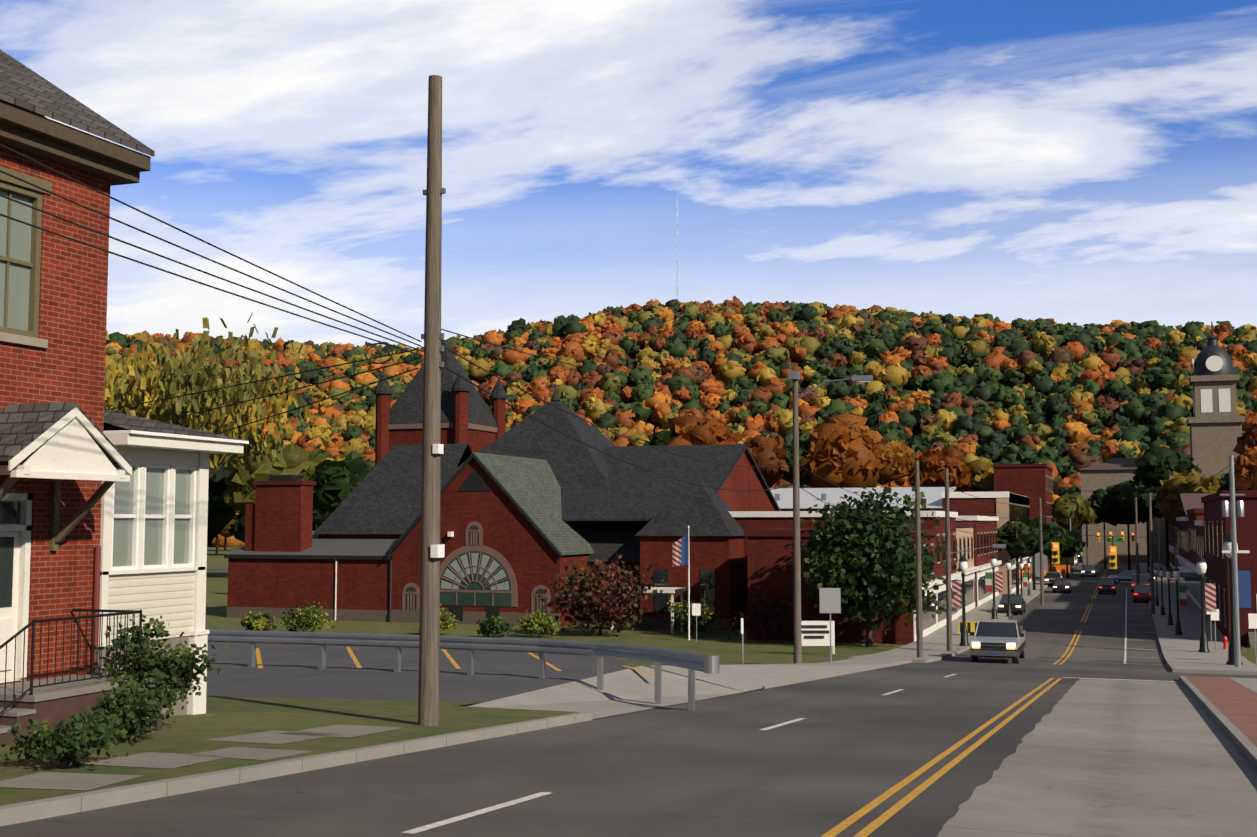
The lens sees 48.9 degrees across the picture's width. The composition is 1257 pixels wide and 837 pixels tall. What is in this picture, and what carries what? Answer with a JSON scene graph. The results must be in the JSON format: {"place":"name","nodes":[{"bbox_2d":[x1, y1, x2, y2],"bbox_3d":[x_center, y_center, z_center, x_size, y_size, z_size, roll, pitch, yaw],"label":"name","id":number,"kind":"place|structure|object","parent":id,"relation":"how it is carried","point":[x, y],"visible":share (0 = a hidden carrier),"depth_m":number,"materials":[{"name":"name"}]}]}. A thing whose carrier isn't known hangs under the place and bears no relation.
{"place":"outdoors","nodes":[
{"label":"outdoors","id":0,"kind":"place"},
{"bbox_2d":[206,642,654,701],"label":"parking lot pavement","id":1,"kind":"structure","parent":0,"point":[295,671],"depth_m":32.72,"materials":[{"name":"grey asphalt"}]},
{"bbox_2d":[0,553,1256,836],"bbox_3d":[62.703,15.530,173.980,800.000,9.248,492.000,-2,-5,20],"label":"road","id":2,"kind":"structure","parent":0,"point":[1092,747],"depth_m":17.37,"materials":[{"name":"grey asphalt"}]},
{"bbox_2d":[0,552,1256,825],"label":"sidewalks","id":3,"kind":"structure","parent":2,"relation":"on","point":[1230,706],"depth_m":31.33,"materials":[{"name":"grey concrete"}]},
{"bbox_2d":[951,531,1250,664],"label":"street lamps","id":4,"kind":"object","parent":3,"relation":"on","point":[1244,588],"visible":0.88,"depth_m":76.90,"materials":[{"name":"black"}]},
{"bbox_2d":[401,565,1177,836],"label":"road markings","id":5,"kind":"object","parent":2,"relation":"on","point":[870,828],"visible":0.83,"depth_m":16.56,"materials":[{"name":"yellow paint"}]},
{"bbox_2d":[970,619,1025,663],"bbox_3d":[17.325,10.398,64.618,2.438,1.921,5.806,-2,-5,20],"label":"pickup truck","id":6,"kind":"object","parent":2,"relation":"on","point":[999,638],"visible":1,"depth_m":63.19,"materials":[{"name":"white metal"}]},
{"bbox_2d":[997,594,1025,614],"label":"parked car","id":7,"kind":"object","parent":2,"relation":"on","point":[1017,603],"visible":0.96,"depth_m":106.30,"materials":[{"name":"black metal"}]},
{"bbox_2d":[1044,572,1062,584],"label":"parked car","id":8,"kind":"object","parent":2,"relation":"on","point":[1050,577],"visible":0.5,"depth_m":154.28,"materials":[{"name":"beige metal"}]},
{"bbox_2d":[1052,579,1070,592],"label":"dark car","id":9,"kind":"object","parent":2,"relation":"on","point":[1062,585],"visible":1,"depth_m":137.96,"materials":[{"name":"black metal"}]},
{"bbox_2d":[1081,565,1095,576],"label":"white car","id":10,"kind":"object","parent":2,"relation":"on","point":[1088,570],"visible":1,"depth_m":179.20,"materials":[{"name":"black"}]},
{"bbox_2d":[1098,577,1115,593],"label":"suv","id":11,"kind":"object","parent":2,"relation":"on","point":[1107,584],"visible":1,"depth_m":135.79,"materials":[{"name":"black metal"}]},
{"bbox_2d":[1109,570,1154,582],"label":"blue car","id":12,"kind":"object","parent":2,"relation":"on","point":[1124,575],"visible":0.52,"depth_m":159.68,"materials":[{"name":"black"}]},
{"bbox_2d":[1131,574,1149,591],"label":"parked car","id":13,"kind":"object","parent":2,"relation":"on","point":[1144,579],"visible":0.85,"depth_m":139.61,"materials":[{"name":"black metal"}]},
{"bbox_2d":[1133,585,1150,601],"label":"parked car","id":14,"kind":"object","parent":2,"relation":"on","point":[1141,592],"visible":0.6,"depth_m":122.04,"materials":[{"name":"red"}]},
{"bbox_2d":[0,0,1256,348],"label":"sky","id":15,"kind":"structure","parent":0,"point":[1081,162],"materials":[{"name":"blue"}]},
{"bbox_2d":[270,350,1147,438],"bbox_3d":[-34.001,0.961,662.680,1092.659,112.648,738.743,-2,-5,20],"label":"hill","id":16,"kind":"structure","parent":0,"point":[916,431],"depth_m":584.15,"materials":[{"name":"plant"}]},
{"bbox_2d":[676,204,677,294],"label":"radio mast","id":17,"kind":"object","parent":16,"relation":"on","point":[677,238],"visible":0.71,"depth_m":728.48,"materials":[{"name":"grey metal"}]},
{"bbox_2d":[105,295,1256,546],"bbox_3d":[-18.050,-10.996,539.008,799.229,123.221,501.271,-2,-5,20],"label":"hill forest trees","id":18,"kind":"object","parent":16,"relation":"on","point":[979,399],"visible":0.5,"depth_m":579.29,"materials":[{"name":"green plant"}]},
{"bbox_2d":[205,547,1256,719],"bbox_3d":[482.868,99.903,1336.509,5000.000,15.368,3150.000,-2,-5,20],"label":"ground","id":19,"kind":"structure","parent":0,"point":[721,645],"depth_m":84.79,"materials":[{"name":"green plant"}]},
{"bbox_2d":[0,705,132,767],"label":"shrubs","id":20,"kind":"object","parent":19,"relation":"on","point":[72,742],"visible":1,"depth_m":14.69,"materials":[{"name":"green plant"}]},
{"bbox_2d":[0,49,248,745],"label":"house","id":21,"kind":"structure","parent":19,"relation":"on","point":[103,519],"depth_m":19.63,"materials":[{"name":"brick"}]},
{"bbox_2d":[90,675,183,743],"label":"shrubs","id":22,"kind":"object","parent":19,"relation":"on","point":[125,702],"visible":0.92,"depth_m":17.49,"materials":[{"name":"green plant"}]},
{"bbox_2d":[85,615,229,730],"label":"shrubs","id":23,"kind":"object","parent":19,"relation":"on","point":[152,662],"visible":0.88,"depth_m":19.25,"materials":[{"name":"green plant"}]},
{"bbox_2d":[104,313,327,477],"bbox_3d":[-17.617,2.635,54.691,10.078,13.599,10.609,-4,-6,44],"label":"tree","id":24,"kind":"object","parent":19,"relation":"on","point":[134,382],"visible":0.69,"depth_m":53.49,"materials":[{"name":"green plant"}]},
{"bbox_2d":[240,610,280,630],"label":"bush","id":25,"kind":"object","parent":19,"relation":"on","point":[258,622],"visible":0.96,"depth_m":84.90,"materials":[{"name":"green plant"}]},
{"bbox_2d":[0,695,577,805],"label":"verge grass","id":26,"kind":"structure","parent":19,"relation":"on","point":[224,716],"depth_m":19.88,"materials":[{"name":"green plant"}]},
{"bbox_2d":[0,724,401,789],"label":"old path slabs","id":27,"kind":"structure","parent":26,"relation":"on","point":[63,781],"depth_m":16.01,"materials":[{"name":"concrete"}]},
{"bbox_2d":[276,600,334,631],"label":"bush","id":28,"kind":"object","parent":19,"relation":"on","point":[301,621],"visible":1,"depth_m":85.67,"materials":[{"name":"green plant"}]},
{"bbox_2d":[418,75,445,725],"bbox_3d":[-3.060,-0.169,21.547,0.410,10.550,0.341,-2,-5,20],"label":"utility pole","id":29,"kind":"object","parent":19,"relation":"on","point":[432,547],"visible":0.88,"depth_m":21.43,"materials":[{"name":"brown wood"}]},
{"bbox_2d":[0,144,916,526],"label":"wires","id":30,"kind":"object","parent":29,"relation":"attached to","point":[330,326],"visible":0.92,"depth_m":20.34,"materials":[{"name":"black"}]},
{"bbox_2d":[417,604,462,631],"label":"bush","id":31,"kind":"object","parent":19,"relation":"on","point":[447,620],"visible":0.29,"depth_m":85.11,"materials":[{"name":"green plant"}]},
{"bbox_2d":[205,629,718,710],"bbox_3d":[-5.028,5.775,31.918,16.937,1.578,2.507,-2,-5,30],"label":"guard rail","id":32,"kind":"object","parent":19,"relation":"on","point":[691,663],"visible":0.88,"depth_m":31.85,"materials":[{"name":"grey metal"}]},
{"bbox_2d":[475,615,512,637],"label":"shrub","id":33,"kind":"object","parent":19,"relation":"on","point":[495,626],"visible":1,"depth_m":83.31,"materials":[{"name":"green plant"}]},
{"bbox_2d":[224,339,780,633],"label":"church","id":34,"kind":"structure","parent":19,"relation":"on","point":[529,505],"depth_m":101.27,"materials":[{"name":"brick"}]},
{"bbox_2d":[517,608,560,637],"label":"bush","id":35,"kind":"object","parent":19,"relation":"on","point":[539,622],"visible":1,"depth_m":83.75,"materials":[{"name":"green plant"}]},
{"bbox_2d":[539,553,667,636],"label":"bush","id":36,"kind":"object","parent":19,"relation":"on","point":[598,600],"visible":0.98,"depth_m":85.26,"materials":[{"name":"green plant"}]},
{"bbox_2d":[105,405,1256,593],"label":"town trees","id":37,"kind":"object","parent":19,"relation":"on","point":[835,451],"visible":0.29,"depth_m":189.10,"materials":[{"name":"green plant"}]},
{"bbox_2d":[665,599,726,635],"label":"shrub","id":38,"kind":"object","parent":19,"relation":"on","point":[678,610],"visible":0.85,"depth_m":86.14,"materials":[{"name":"green plant"}]},
{"bbox_2d":[721,588,793,641],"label":"bush","id":39,"kind":"object","parent":19,"relation":"on","point":[772,612],"visible":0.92,"depth_m":81.28,"materials":[{"name":"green plant"}]},
{"bbox_2d":[789,371,872,663],"bbox_3d":[7.419,3.754,50.197,3.078,11.099,0.516,-2,-5,22],"label":"street light pole","id":40,"kind":"object","parent":19,"relation":"on","point":[794,376],"visible":0.85,"depth_m":50.65,"materials":[{"name":"grey metal"}]},
{"bbox_2d":[784,480,961,646],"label":"street tree","id":41,"kind":"object","parent":19,"relation":"on","point":[868,568],"visible":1,"depth_m":76.38,"materials":[{"name":"green plant"}]},
{"bbox_2d":[728,464,1054,643],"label":"buildings","id":42,"kind":"structure","parent":19,"relation":"on","point":[768,537],"depth_m":100.15,"materials":[{"name":"brick"}]},
{"bbox_2d":[673,455,1256,666],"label":"street furniture","id":43,"kind":"object","parent":19,"relation":"on","point":[817,633],"visible":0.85,"depth_m":69.27,"materials":[{"name":"grey metal"}]},
{"bbox_2d":[948,466,1227,536],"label":"overhead wires","id":44,"kind":"object","parent":43,"relation":"attached to","point":[1067,512],"visible":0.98,"depth_m":71.29,"materials":[{"name":"black"}]},
{"bbox_2d":[1078,321,1245,563],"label":"courthouse","id":45,"kind":"structure","parent":19,"relation":"on","point":[1215,422],"depth_m":233.52,"materials":[{"name":"stone"}]},
{"bbox_2d":[1168,490,1256,647],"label":"buildings","id":46,"kind":"structure","parent":19,"relation":"on","point":[1203,512],"depth_m":89.33,"materials":[{"name":"brick"}]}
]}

